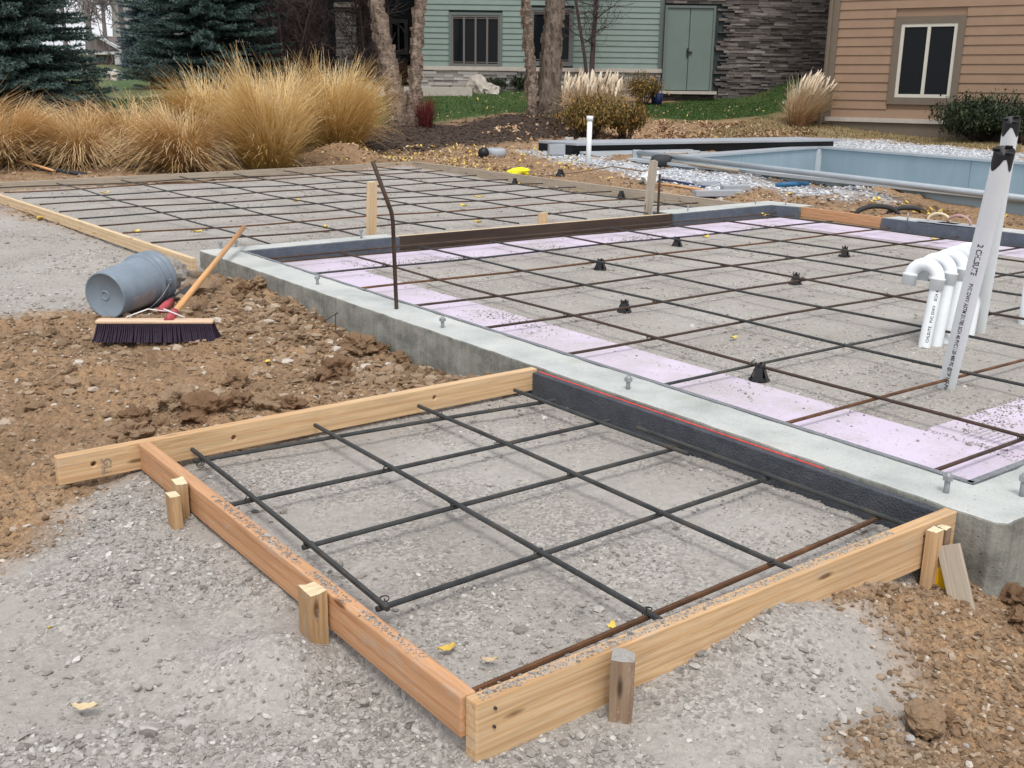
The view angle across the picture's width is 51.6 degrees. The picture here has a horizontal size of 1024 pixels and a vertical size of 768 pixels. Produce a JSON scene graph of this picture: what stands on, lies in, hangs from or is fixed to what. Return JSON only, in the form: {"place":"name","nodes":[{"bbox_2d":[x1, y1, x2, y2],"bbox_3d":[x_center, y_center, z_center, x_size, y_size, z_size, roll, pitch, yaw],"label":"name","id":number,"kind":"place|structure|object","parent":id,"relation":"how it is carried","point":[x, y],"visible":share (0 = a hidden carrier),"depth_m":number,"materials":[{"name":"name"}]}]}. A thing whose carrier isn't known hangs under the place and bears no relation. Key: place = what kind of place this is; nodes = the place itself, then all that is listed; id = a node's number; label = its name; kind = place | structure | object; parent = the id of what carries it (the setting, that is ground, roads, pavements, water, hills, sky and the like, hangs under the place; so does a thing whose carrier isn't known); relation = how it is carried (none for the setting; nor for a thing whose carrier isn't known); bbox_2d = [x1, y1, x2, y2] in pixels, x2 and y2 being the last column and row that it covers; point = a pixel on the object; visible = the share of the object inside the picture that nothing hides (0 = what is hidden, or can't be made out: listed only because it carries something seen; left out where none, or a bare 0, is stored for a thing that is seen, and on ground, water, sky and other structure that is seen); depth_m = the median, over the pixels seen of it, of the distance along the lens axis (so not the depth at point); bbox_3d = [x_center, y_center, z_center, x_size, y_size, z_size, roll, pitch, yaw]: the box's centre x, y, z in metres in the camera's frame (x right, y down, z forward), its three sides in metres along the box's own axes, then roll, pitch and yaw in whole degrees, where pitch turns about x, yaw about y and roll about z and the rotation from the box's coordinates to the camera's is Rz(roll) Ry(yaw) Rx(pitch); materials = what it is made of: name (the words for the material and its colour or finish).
{"place":"outdoors","nodes":[
{"label":"outdoors","id":0,"kind":"place"},
{"bbox_2d":[43,0,242,50],"label":"sky","id":1,"kind":"structure","parent":0,"point":[109,30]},
{"bbox_2d":[365,86,473,96],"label":"patio","id":2,"kind":"structure","parent":0,"point":[449,91],"depth_m":27.59,"materials":[{"name":"concrete"}]},
{"bbox_2d":[0,54,1023,767],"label":"ground","id":3,"kind":"structure","parent":0,"point":[456,478],"depth_m":3.38,"materials":[{"name":"gravel"}]},
{"bbox_2d":[0,80,65,132],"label":"grass clump","id":4,"kind":"object","parent":3,"relation":"on","point":[3,108],"visible":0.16,"depth_m":15.40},
{"bbox_2d":[0,94,117,174],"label":"grass clump","id":5,"kind":"object","parent":3,"relation":"on","point":[20,146],"visible":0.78,"depth_m":14.73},
{"bbox_2d":[0,0,119,128],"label":"spruce","id":6,"kind":"object","parent":3,"relation":"on","point":[27,29],"visible":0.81,"depth_m":19.78,"materials":[{"name":"green plant"}]},
{"bbox_2d":[0,87,145,173],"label":"grass clump","id":7,"kind":"object","parent":3,"relation":"on","point":[75,158],"visible":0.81,"depth_m":14.95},
{"bbox_2d":[72,0,121,71],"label":"tree","id":8,"kind":"object","parent":3,"relation":"on","point":[86,5],"visible":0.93,"depth_m":49.35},
{"bbox_2d":[0,194,196,270],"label":"form board","id":9,"kind":"object","parent":3,"relation":"on","point":[125,241],"visible":0.9,"depth_m":8.61,"materials":[{"name":"brown wood"}]},
{"bbox_2d":[28,79,168,163],"bbox_3d":[-6.353,-3.992,16.218,2.621,1.507,2.501,-7,17,-25],"label":"grass clump","id":10,"kind":"object","parent":3,"relation":"on","point":[114,125],"visible":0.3,"depth_m":15.98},
{"bbox_2d":[84,33,129,64],"bbox_3d":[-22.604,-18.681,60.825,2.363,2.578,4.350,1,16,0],"label":"house","id":11,"kind":"structure","parent":3,"relation":"on","point":[98,44],"depth_m":58.93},
{"bbox_2d":[85,250,176,317],"bbox_3d":[-2.245,-0.591,6.231,0.344,0.338,0.475,6,17,19],"label":"bucket","id":12,"kind":"object","parent":3,"relation":"on","point":[136,281],"visible":1,"depth_m":6.10,"materials":[{"name":"grey plastic"}]},
{"bbox_2d":[107,418,155,443],"bbox_3d":[-1.401,0.185,3.896,0.136,0.105,0.147,9,18,28],"label":"dirt clod","id":13,"kind":"object","parent":3,"relation":"on","point":[128,430],"visible":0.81,"depth_m":3.87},
{"bbox_2d":[116,405,152,423],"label":"dirt clod","id":14,"kind":"object","parent":3,"relation":"on","point":[136,414],"visible":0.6,"depth_m":4.08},
{"bbox_2d":[114,0,175,86],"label":"spruce","id":15,"kind":"object","parent":3,"relation":"on","point":[133,14],"visible":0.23,"depth_m":32.21,"materials":[{"name":"green plant"}]},
{"bbox_2d":[79,87,245,173],"bbox_3d":[-4.880,-3.541,15.302,2.342,1.539,2.268,0,16,-3],"label":"grass clump","id":16,"kind":"object","parent":3,"relation":"on","point":[168,147],"visible":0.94,"depth_m":14.98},
{"bbox_2d":[92,225,245,342],"bbox_3d":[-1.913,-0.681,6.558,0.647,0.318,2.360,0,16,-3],"label":"push broom","id":17,"kind":"object","parent":3,"relation":"on","point":[170,327],"visible":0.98,"depth_m":5.47,"materials":[{"name":"plastic"}]},
{"bbox_2d":[165,491,183,529],"bbox_3d":[-0.978,0.435,3.086,0.031,0.241,0.066,-9,18,-32],"label":"wooden stake","id":18,"kind":"object","parent":3,"relation":"on","point":[174,510],"visible":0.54,"depth_m":3.05,"materials":[{"name":"beige wood"}]},
{"bbox_2d":[155,383,194,415],"bbox_3d":[-1.357,0.072,4.339,0.196,0.141,0.184,8,17,25],"label":"dirt clod","id":19,"kind":"object","parent":3,"relation":"on","point":[169,398],"visible":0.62,"depth_m":4.28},
{"bbox_2d":[163,254,186,287],"bbox_3d":[-2.207,-0.728,6.901,0.170,0.246,0.156,-2,16,-10],"label":"rock","id":20,"kind":"object","parent":3,"relation":"on","point":[180,268],"visible":0.46,"depth_m":6.86,"materials":[{"name":"stone"}]},
{"bbox_2d":[171,476,189,518],"bbox_3d":[-0.979,0.404,3.142,0.034,0.255,0.050,-9,18,-32],"label":"wooden stake","id":21,"kind":"object","parent":3,"relation":"on","point":[179,485],"visible":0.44,"depth_m":3.10,"materials":[{"name":"beige wood"}]},
{"bbox_2d":[121,61,261,140],"bbox_3d":[-5.382,-4.784,18.008,2.534,1.613,2.529,-4,16,-15],"label":"grass clump","id":22,"kind":"object","parent":3,"relation":"on","point":[183,98],"visible":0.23,"depth_m":17.67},
{"bbox_2d":[178,279,217,294],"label":"rock","id":23,"kind":"object","parent":3,"relation":"on","point":[207,286],"visible":0.72,"depth_m":6.60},
{"bbox_2d":[177,389,235,425],"bbox_3d":[-1.189,0.113,4.123,0.222,0.170,0.216,-8,18,-29],"label":"dirt clod","id":24,"kind":"object","parent":3,"relation":"on","point":[201,405],"visible":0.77,"depth_m":4.08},
{"bbox_2d":[0,161,413,190],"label":"form board","id":25,"kind":"object","parent":3,"relation":"on","point":[256,172],"visible":0.85,"depth_m":13.93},
{"bbox_2d":[116,0,303,99],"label":"spruce","id":26,"kind":"object","parent":3,"relation":"on","point":[214,27],"visible":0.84,"depth_m":25.84,"materials":[{"name":"green plant"}]},
{"bbox_2d":[221,368,250,388],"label":"dirt clod","id":27,"kind":"object","parent":3,"relation":"on","point":[235,379],"visible":0.91,"depth_m":4.69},
{"bbox_2d":[229,389,253,410],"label":"dirt clod","id":28,"kind":"object","parent":3,"relation":"on","point":[242,400],"visible":0.63,"depth_m":4.33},
{"bbox_2d":[169,39,339,169],"bbox_3d":[-3.738,-4.056,15.409,2.287,1.870,2.321,13,20,37],"label":"grass clump","id":29,"kind":"object","parent":3,"relation":"on","point":[268,134],"visible":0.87,"depth_m":15.21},
{"bbox_2d":[247,390,281,410],"bbox_3d":[-0.989,0.083,4.274,0.159,0.112,0.143,4,16,12],"label":"dirt clod","id":30,"kind":"object","parent":3,"relation":"on","point":[265,400],"visible":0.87,"depth_m":4.24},
{"bbox_2d":[239,47,336,138],"bbox_3d":[-3.893,-5.022,18.348,2.222,1.636,2.127,10,18,31],"label":"grass clump","id":31,"kind":"object","parent":3,"relation":"on","point":[272,80],"visible":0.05,"depth_m":18.08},
{"bbox_2d":[236,0,343,88],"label":"bare tree","id":32,"kind":"object","parent":3,"relation":"on","point":[298,34],"visible":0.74,"depth_m":25.98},
{"bbox_2d":[277,395,308,409],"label":"dirt clod","id":33,"kind":"object","parent":3,"relation":"on","point":[291,402],"visible":0.81,"depth_m":4.28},
{"bbox_2d":[54,367,536,484],"bbox_3d":[-0.669,0.123,3.897,1.928,0.093,0.040,-11,19,-36],"label":"form board","id":34,"kind":"object","parent":3,"relation":"on","point":[92,463],"visible":1,"depth_m":3.77,"materials":[{"name":"brown wood"}]},
{"bbox_2d":[287,326,314,344],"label":"dirt clod","id":35,"kind":"object","parent":3,"relation":"on","point":[301,335],"visible":0.82,"depth_m":5.55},
{"bbox_2d":[139,442,474,736],"bbox_3d":[-0.643,0.440,2.767,0.038,0.093,1.846,-11,19,-36],"label":"form board","id":36,"kind":"object","parent":3,"relation":"on","point":[437,690],"visible":0.88,"depth_m":2.43,"materials":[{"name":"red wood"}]},
{"bbox_2d":[266,0,351,83],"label":"bare tree","id":37,"kind":"object","parent":3,"relation":"on","point":[320,41],"visible":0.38,"depth_m":27.33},
{"bbox_2d":[298,582,328,644],"bbox_3d":[-0.464,0.606,2.486,0.042,0.284,0.066,-11,19,-36],"label":"wooden stake","id":38,"kind":"object","parent":3,"relation":"on","point":[313,611],"visible":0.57,"depth_m":2.44,"materials":[{"name":"beige wood"}]},
{"bbox_2d":[314,353,355,383],"bbox_3d":[-0.818,-0.058,4.859,0.192,0.160,0.242,-6,17,-22],"label":"dirt clod","id":39,"kind":"object","parent":3,"relation":"on","point":[336,367],"visible":0.77,"depth_m":4.80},
{"bbox_2d":[267,47,418,153],"bbox_3d":[-2.795,-4.690,17.389,2.441,1.762,2.542,-6,17,-24],"label":"grass clump","id":40,"kind":"object","parent":3,"relation":"on","point":[350,116],"visible":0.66,"depth_m":17.04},
{"bbox_2d":[0,167,697,243],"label":"rebar mat","id":41,"kind":"object","parent":3,"relation":"on","point":[387,186],"visible":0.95,"depth_m":11.27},
{"bbox_2d":[340,331,378,356],"bbox_3d":[-0.786,-0.188,5.443,0.194,0.149,0.224,-14,21,-42],"label":"dirt clod","id":42,"kind":"object","parent":3,"relation":"on","point":[354,343],"visible":0.9,"depth_m":5.41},
{"bbox_2d":[324,0,408,82],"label":"bare tree","id":43,"kind":"object","parent":3,"relation":"on","point":[362,24],"visible":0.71,"depth_m":27.53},
{"bbox_2d":[366,181,376,235],"bbox_3d":[-1.123,-1.358,8.486,0.088,0.523,0.041,-13,21,-41],"label":"wooden stake","id":44,"kind":"object","parent":3,"relation":"on","point":[371,209],"visible":0.8,"depth_m":8.46,"materials":[{"name":"brown wood"}]},
{"bbox_2d":[368,0,426,125],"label":"birch tree","id":45,"kind":"object","parent":3,"relation":"on","point":[381,36],"visible":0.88,"depth_m":20.51,"materials":[{"name":"brown plant"}]},
{"bbox_2d":[284,241,564,274],"bbox_3d":[-0.723,-0.947,8.005,2.485,0.024,0.644,-11,19,-36],"label":"foam sheet","id":46,"kind":"object","parent":3,"relation":"on","point":[318,265],"visible":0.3,"depth_m":8.02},
{"bbox_2d":[410,89,438,127],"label":"red shrub","id":47,"kind":"object","parent":3,"relation":"on","point":[425,115],"visible":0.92,"depth_m":20.27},
{"bbox_2d":[238,141,624,192],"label":"leaf litter","id":48,"kind":"object","parent":3,"relation":"on","point":[399,158],"visible":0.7,"depth_m":16.80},
{"bbox_2d":[323,271,591,344],"bbox_3d":[-0.547,-0.459,6.264,0.634,0.024,2.434,-11,19,-36],"label":"foam sheet","id":49,"kind":"object","parent":3,"relation":"on","point":[412,295],"visible":0.35,"depth_m":6.13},
{"bbox_2d":[100,77,822,124],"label":"lawn grass","id":50,"kind":"structure","parent":3,"relation":"on","point":[696,103],"depth_m":27.00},
{"bbox_2d":[465,74,489,93],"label":"boulder","id":51,"kind":"object","parent":3,"relation":"on","point":[478,83],"visible":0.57,"depth_m":28.27,"materials":[{"name":"stone"}]},
{"bbox_2d":[0,104,992,170],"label":"bark mulch","id":52,"kind":"object","parent":3,"relation":"on","point":[429,130],"visible":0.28,"depth_m":19.64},
{"bbox_2d":[0,141,1023,767],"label":"dirt clumps","id":53,"kind":"object","parent":3,"relation":"on","point":[390,373],"visible":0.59,"depth_m":4.50,"materials":[{"name":"soil"}]},
{"bbox_2d":[520,0,538,116],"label":"birch tree","id":54,"kind":"object","parent":3,"relation":"on","point":[531,87],"visible":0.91,"depth_m":21.93,"materials":[{"name":"brown plant"}]},
{"bbox_2d":[396,213,672,250],"bbox_3d":[0.304,-1.328,9.234,3.035,0.140,0.063,-11,19,-36],"label":"form board","id":55,"kind":"object","parent":3,"relation":"on","point":[410,239],"visible":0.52,"depth_m":9.08,"materials":[{"name":"brown wood"}]},
{"bbox_2d":[254,0,829,100],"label":"green house","id":56,"kind":"structure","parent":3,"relation":"on","point":[698,49],"depth_m":28.49,"materials":[{"name":"green"}]},
{"bbox_2d":[389,19,407,54],"bbox_3d":[-3.388,-10.352,31.568,0.561,1.002,0.100,1,16,0],"label":"window","id":57,"kind":"structure","parent":56,"relation":"in","point":[400,26],"depth_m":31.56,"materials":[{"name":"black glass"}]},
{"bbox_2d":[449,12,502,66],"bbox_3d":[-0.983,-9.265,28.544,1.444,1.432,0.070,1,16,0],"label":"window","id":58,"kind":"structure","parent":56,"relation":"in","point":[475,38],"depth_m":28.54,"materials":[{"name":"black glass"}]},
{"bbox_2d":[531,8,573,65],"bbox_3d":[1.059,-9.349,28.521,1.197,1.488,0.070,1,16,0],"label":"window","id":59,"kind":"structure","parent":56,"relation":"in","point":[537,16],"depth_m":28.51,"materials":[{"name":"black glass"}]},
{"bbox_2d":[659,5,716,93],"bbox_3d":[4.741,-8.937,28.326,1.547,2.267,0.400,1,16,0],"label":"door","id":60,"kind":"structure","parent":56,"relation":"in","point":[699,55],"depth_m":28.41,"materials":[{"name":"green paint"}]},
{"bbox_2d":[190,388,906,691],"bbox_3d":[0.012,0.323,3.252,1.530,0.042,1.835,-11,19,-36],"label":"rebar mat","id":61,"kind":"object","parent":3,"relation":"on","point":[540,552],"visible":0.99,"depth_m":3.12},
{"bbox_2d":[537,0,564,118],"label":"birch tree","id":62,"kind":"object","parent":3,"relation":"on","point":[550,72],"visible":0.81,"depth_m":22.03,"materials":[{"name":"brown plant"}]},
{"bbox_2d":[414,162,739,206],"bbox_3d":[0.455,-2.637,13.941,0.040,0.153,7.029,-10,19,-33],"label":"form board","id":63,"kind":"object","parent":3,"relation":"on","point":[590,187],"visible":0.5,"depth_m":13.41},
{"bbox_2d":[539,90,636,138],"bbox_3d":[1.519,-5.118,20.203,1.694,0.965,1.472,10,18,31],"label":"shrub","id":64,"kind":"object","parent":3,"relation":"on","point":[602,119],"visible":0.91,"depth_m":20.07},
{"bbox_2d":[545,67,641,130],"bbox_3d":[1.686,-5.774,21.416,1.922,1.295,1.930,13,20,37],"label":"grass clump","id":65,"kind":"object","parent":3,"relation":"on","point":[588,87],"visible":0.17,"depth_m":21.15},
{"bbox_2d":[562,0,632,83],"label":"young tree","id":66,"kind":"object","parent":3,"relation":"on","point":[593,43],"visible":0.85,"depth_m":27.55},
{"bbox_2d":[200,229,1023,597],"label":"foundation wall","id":67,"kind":"structure","parent":3,"relation":"on","point":[988,531],"depth_m":3.89,"materials":[{"name":"concrete"}]},
{"bbox_2d":[371,161,398,308],"bbox_3d":[-0.640,-0.703,5.431,0.050,0.875,0.182,11,19,33],"label":"bent rebar","id":68,"kind":"object","parent":67,"relation":"on","point":[387,201],"visible":0.81,"depth_m":5.42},
{"bbox_2d":[268,212,1023,470],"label":"rebar mat","id":69,"kind":"object","parent":67,"relation":"on","point":[873,396],"visible":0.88,"depth_m":6.70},
{"bbox_2d":[608,648,635,723],"bbox_3d":[0.228,0.705,2.221,0.048,0.306,0.052,3,16,9],"label":"wooden stake","id":70,"kind":"object","parent":3,"relation":"on","point":[622,676],"visible":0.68,"depth_m":2.18,"materials":[{"name":"brown wood"}]},
{"bbox_2d":[603,90,657,138],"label":"shrub","id":71,"kind":"object","parent":3,"relation":"on","point":[632,120],"visible":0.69,"depth_m":20.55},
{"bbox_2d":[620,69,673,104],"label":"shrub","id":72,"kind":"object","parent":3,"relation":"on","point":[647,86],"visible":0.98,"depth_m":27.29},
{"bbox_2d":[482,115,817,144],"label":"leaf litter","id":73,"kind":"object","parent":3,"relation":"on","point":[704,123],"visible":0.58,"depth_m":24.25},
{"bbox_2d":[644,160,657,214],"bbox_3d":[1.365,-1.888,10.419,0.046,0.628,0.135,15,21,42],"label":"wooden stake","id":74,"kind":"object","parent":3,"relation":"on","point":[650,185],"visible":0.87,"depth_m":10.38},
{"bbox_2d":[525,220,780,249],"bbox_3d":[1.355,-1.361,9.590,2.795,0.024,0.630,-11,19,-36],"label":"foam sheet","id":75,"kind":"object","parent":3,"relation":"on","point":[666,232],"visible":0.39,"depth_m":9.45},
{"bbox_2d":[314,223,1023,460],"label":"gravel crumbs","id":76,"kind":"object","parent":3,"relation":"on","point":[971,417],"visible":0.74,"depth_m":4.50,"materials":[{"name":"gravel"}]},
{"bbox_2d":[538,137,839,156],"bbox_3d":[3.575,-4.380,19.608,6.378,0.270,1.402,-8,18,-29],"label":"cover housing","id":77,"kind":"object","parent":3,"relation":"on","point":[607,147],"visible":0.72,"depth_m":19.12,"materials":[{"name":"metal"}]},
{"bbox_2d":[466,508,956,762],"bbox_3d":[0.582,0.545,2.529,1.658,0.136,0.044,-11,19,-36],"label":"form board","id":78,"kind":"object","parent":3,"relation":"on","point":[505,720],"visible":0.72,"depth_m":2.33,"materials":[{"name":"brown wood"}]},
{"bbox_2d":[211,495,893,700],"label":"gravel crumbs","id":79,"kind":"object","parent":78,"relation":"on","point":[572,659],"visible":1,"depth_m":2.35,"materials":[{"name":"gravel"}]},
{"bbox_2d":[693,189,743,196],"bbox_3d":[2.504,-2.319,12.855,0.622,0.075,0.120,-3,16,-14],"label":"grey channel","id":80,"kind":"object","parent":3,"relation":"on","point":[713,193],"visible":0.8,"depth_m":12.79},
{"bbox_2d":[652,198,812,224],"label":"foundation wall","id":81,"kind":"structure","parent":3,"relation":"on","point":[741,209],"depth_m":10.71,"materials":[{"name":"concrete"}]},
{"bbox_2d":[545,337,1022,479],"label":"foam sheet","id":82,"kind":"object","parent":3,"relation":"on","point":[930,449],"visible":0.34,"depth_m":4.25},
{"bbox_2d":[780,69,849,126],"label":"grass clump","id":83,"kind":"object","parent":3,"relation":"on","point":[804,105],"visible":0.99,"depth_m":25.71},
{"bbox_2d":[627,146,1023,215],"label":"pool shell","id":84,"kind":"object","parent":3,"relation":"on","point":[969,172],"visible":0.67,"depth_m":18.36,"materials":[{"name":"plastic"}]},
{"bbox_2d":[650,154,738,171],"bbox_3d":[2.520,-3.079,14.860,0.317,0.185,1.834,-6,17,-23],"label":"float","id":85,"kind":"object","parent":84,"relation":"on","point":[662,160],"visible":0.68,"depth_m":15.42,"materials":[{"name":"metal"}]},
{"bbox_2d":[632,150,1023,201],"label":"roller bar","id":86,"kind":"object","parent":84,"relation":"on","point":[906,184],"visible":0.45,"depth_m":12.47,"materials":[{"name":"grey paint"}]},
{"bbox_2d":[800,217,875,227],"bbox_3d":[3.235,-1.584,10.472,0.020,0.031,1.009,-9,18,-31],"label":"form board","id":87,"kind":"object","parent":3,"relation":"on","point":[829,223],"visible":0.3,"depth_m":10.57,"materials":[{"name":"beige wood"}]},
{"bbox_2d":[800,207,883,227],"bbox_3d":[3.248,-1.652,10.462,0.040,0.100,1.009,-9,18,-31],"label":"form board","id":88,"kind":"object","parent":3,"relation":"on","point":[845,217],"visible":1,"depth_m":10.42,"materials":[{"name":"red wood"}]},
{"bbox_2d":[676,115,1022,152],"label":"dry grass","id":89,"kind":"structure","parent":3,"relation":"on","point":[951,141],"depth_m":24.88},
{"bbox_2d":[746,218,1023,258],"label":"foam sheet","id":90,"kind":"object","parent":3,"relation":"on","point":[880,235],"visible":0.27,"depth_m":9.64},
{"bbox_2d":[855,204,926,214],"bbox_3d":[4.006,-1.840,11.170,0.790,0.124,0.068,1,16,0],"label":"hose","id":91,"kind":"object","parent":3,"relation":"on","point":[892,209],"visible":0.91,"depth_m":11.15,"materials":[{"name":"rubber"}]},
{"bbox_2d":[817,0,1023,140],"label":"tan house","id":92,"kind":"structure","parent":3,"relation":"on","point":[896,66],"depth_m":24.71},
{"bbox_2d":[886,15,966,104],"bbox_3d":[9.603,-7.499,24.549,1.578,1.971,0.070,11,19,33],"label":"window","id":93,"kind":"structure","parent":92,"relation":"in","point":[927,51],"depth_m":24.54,"materials":[{"name":"black glass"}]},
{"bbox_2d":[901,258,945,347],"bbox_3d":[2.088,-0.372,5.441,0.138,0.552,0.216,-11,19,-36],"label":"bent pipe","id":94,"kind":"object","parent":3,"relation":"on","point":[916,267],"visible":0.99,"depth_m":5.37,"materials":[{"name":"white plastic"}]},
{"bbox_2d":[903,698,946,739],"bbox_3d":[0.880,0.711,2.254,0.088,0.078,0.108,8,17,23],"label":"dirt clod","id":95,"kind":"object","parent":3,"relation":"on","point":[925,720],"visible":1,"depth_m":2.22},
{"bbox_2d":[919,526,943,589],"bbox_3d":[1.151,0.550,2.925,0.040,0.321,0.030,-12,20,-39],"label":"wooden stake","id":96,"kind":"object","parent":3,"relation":"on","point":[932,546],"visible":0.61,"depth_m":2.89,"materials":[{"name":"brown wood"}]},
{"bbox_2d":[917,252,958,346],"bbox_3d":[2.166,-0.393,5.482,0.145,0.573,0.215,-11,19,-36],"label":"bent pipe","id":97,"kind":"object","parent":3,"relation":"on","point":[946,262],"visible":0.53,"depth_m":5.40,"materials":[{"name":"white plastic"}]},
{"bbox_2d":[881,213,1023,246],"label":"foundation wall","id":98,"kind":"structure","parent":3,"relation":"on","point":[1009,236],"depth_m":9.56,"materials":[{"name":"concrete"}]},
{"bbox_2d":[939,248,967,343],"bbox_3d":[2.253,-0.415,5.546,0.156,0.584,0.217,-11,19,-36],"label":"bent pipe","id":99,"kind":"object","parent":3,"relation":"on","point":[959,258],"visible":0.33,"depth_m":5.46,"materials":[{"name":"white plastic"}]},
{"bbox_2d":[938,543,974,609],"bbox_3d":[1.211,0.569,2.864,0.054,0.260,0.176,-5,16,-19],"label":"scrap board","id":100,"kind":"object","parent":3,"relation":"on","point":[954,571],"visible":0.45,"depth_m":2.87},
{"bbox_2d":[924,398,1023,458],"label":"foam sheet","id":101,"kind":"object","parent":3,"relation":"on","point":[994,440],"visible":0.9,"depth_m":4.06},
{"bbox_2d":[925,84,1023,142],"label":"shrub","id":102,"kind":"object","parent":3,"relation":"on","point":[969,116],"visible":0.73,"depth_m":23.08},
{"bbox_2d":[938,145,1015,389],"bbox_3d":[1.862,-0.382,4.305,0.078,1.179,0.657,4,16,13],"label":"plastic pipe","id":103,"kind":"object","parent":3,"relation":"on","point":[1003,156],"visible":0.97,"depth_m":4.17,"materials":[{"name":"white plastic"}]},
{"bbox_2d":[975,116,1020,333],"bbox_3d":[2.467,-0.733,5.438,0.081,1.263,0.682,7,17,21],"label":"plastic pipe","id":104,"kind":"object","parent":3,"relation":"on","point":[1010,129],"visible":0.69,"depth_m":5.41,"materials":[{"name":"white plastic"}]},
{"bbox_2d":[988,97,1023,144],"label":"shrub","id":105,"kind":"object","parent":3,"relation":"on","point":[1006,112],"visible":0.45,"depth_m":22.42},
{"bbox_2d":[999,582,1023,608],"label":"dirt clod","id":106,"kind":"object","parent":3,"relation":"on","point":[1012,595],"visible":0.8,"depth_m":2.95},
{"bbox_2d":[1005,604,1023,631],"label":"dirt clod","id":107,"kind":"object","parent":3,"relation":"on","point":[1015,617],"visible":1,"depth_m":2.85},
{"bbox_2d":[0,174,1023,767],"bbox_3d":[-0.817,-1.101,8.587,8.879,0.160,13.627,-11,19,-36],"label":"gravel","id":108,"kind":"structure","parent":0,"point":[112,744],"depth_m":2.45,"materials":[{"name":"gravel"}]},
{"bbox_2d":[516,138,1023,202],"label":"white gravel","id":109,"kind":"structure","parent":0,"point":[730,177],"depth_m":15.26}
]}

